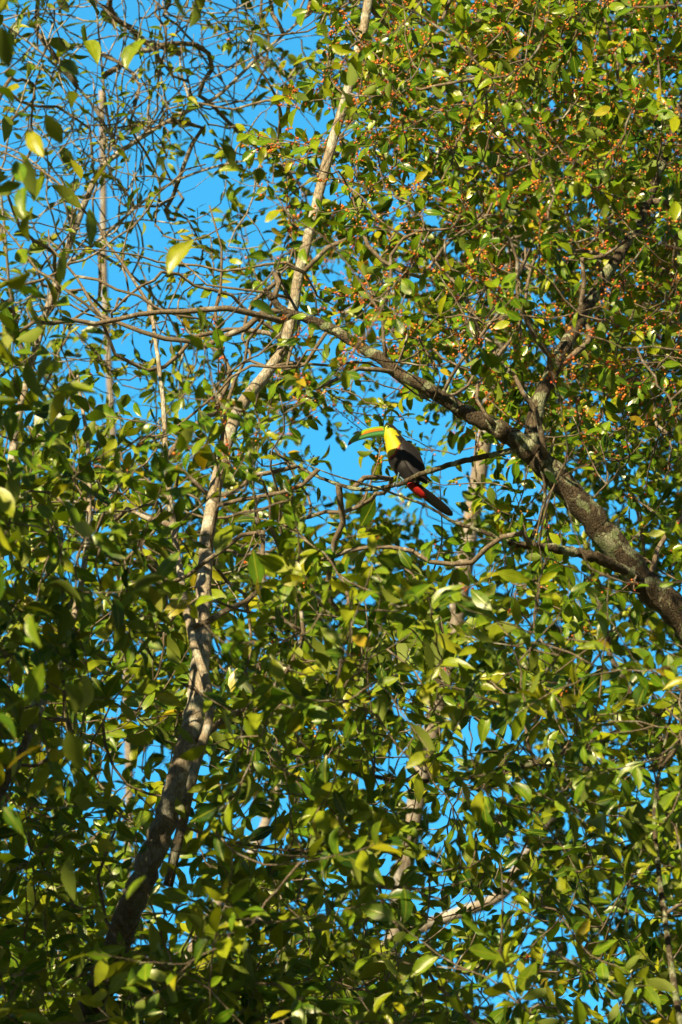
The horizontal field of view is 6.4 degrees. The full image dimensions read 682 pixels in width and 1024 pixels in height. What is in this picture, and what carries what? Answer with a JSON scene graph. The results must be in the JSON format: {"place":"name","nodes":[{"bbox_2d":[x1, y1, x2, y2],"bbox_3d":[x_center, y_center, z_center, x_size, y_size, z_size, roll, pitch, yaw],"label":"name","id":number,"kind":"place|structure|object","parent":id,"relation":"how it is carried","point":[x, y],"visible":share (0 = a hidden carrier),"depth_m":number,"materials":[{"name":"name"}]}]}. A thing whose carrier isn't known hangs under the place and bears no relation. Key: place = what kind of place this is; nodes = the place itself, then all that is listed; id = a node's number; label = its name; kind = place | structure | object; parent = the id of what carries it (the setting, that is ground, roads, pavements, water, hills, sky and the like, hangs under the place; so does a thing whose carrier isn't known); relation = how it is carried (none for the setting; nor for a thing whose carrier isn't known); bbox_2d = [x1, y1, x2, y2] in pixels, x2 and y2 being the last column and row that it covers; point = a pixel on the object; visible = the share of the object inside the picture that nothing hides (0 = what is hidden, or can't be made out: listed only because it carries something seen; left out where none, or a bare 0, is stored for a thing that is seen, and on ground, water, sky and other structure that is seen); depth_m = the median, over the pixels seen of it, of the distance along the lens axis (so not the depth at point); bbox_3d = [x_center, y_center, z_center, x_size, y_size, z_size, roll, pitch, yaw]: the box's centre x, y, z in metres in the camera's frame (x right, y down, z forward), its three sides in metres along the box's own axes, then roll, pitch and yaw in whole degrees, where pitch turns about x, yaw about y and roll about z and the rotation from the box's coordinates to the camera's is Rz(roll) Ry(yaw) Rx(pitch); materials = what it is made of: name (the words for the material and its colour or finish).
{"place":"outdoors","nodes":[
{"label":"outdoors","id":0,"kind":"place"},
{"bbox_2d":[0,0,372,1018],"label":"tree trunk","id":1,"kind":"object","parent":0,"point":[180,778],"visible":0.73,"depth_m":21.18,"materials":[{"name":"brown plant"}]},
{"bbox_2d":[0,0,681,1023],"label":"sky","id":2,"kind":"structure","parent":0,"point":[345,464],"materials":[{"name":"blue"}]},
{"label":"forest floor","id":3,"kind":"structure","parent":0,"visible":0},
{"bbox_2d":[44,90,578,1000],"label":"tree trunks","id":4,"kind":"object","parent":3,"relation":"on","point":[482,468],"visible":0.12,"depth_m":30.97,"materials":[{"name":"brown plant"}]},
{"bbox_2d":[0,0,681,1023],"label":"tree twigs","id":5,"kind":"object","parent":3,"relation":"on","point":[276,284],"visible":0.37,"depth_m":22.26,"materials":[{"name":"brown plant"}]},
{"bbox_2d":[0,0,681,1023],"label":"large foliage leaves","id":6,"kind":"object","parent":5,"relation":"attached to","point":[362,864],"visible":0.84,"depth_m":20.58,"materials":[{"name":"green plant"}]},
{"bbox_2d":[2,0,681,1002],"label":"berries","id":7,"kind":"object","parent":5,"relation":"attached to","point":[440,336],"visible":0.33,"depth_m":22.93,"materials":[{"name":"plant"}]},
{"bbox_2d":[263,12,681,1023],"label":"tree limbs","id":8,"kind":"object","parent":3,"relation":"on","point":[621,556],"visible":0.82,"depth_m":21.99,"materials":[{"name":"brown plant"}]},
{"bbox_2d":[0,0,425,473],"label":"tree branches","id":9,"kind":"object","parent":8,"relation":"on","point":[13,445],"visible":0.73,"depth_m":24.99,"materials":[{"name":"brown plant"}]},
{"bbox_2d":[0,0,358,513],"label":"tree leaves","id":10,"kind":"object","parent":9,"relation":"attached to","point":[171,167],"visible":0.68,"depth_m":24.81,"materials":[{"name":"green plant"}]},
{"bbox_2d":[348,424,452,515],"bbox_3d":[0.217,-0.167,22.439,0.401,0.351,0.107,11,-35,-16],"label":"toucan","id":11,"kind":"object","parent":8,"relation":"attached to","point":[405,460],"visible":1,"depth_m":22.42,"materials":[{"name":"black"}]}
]}

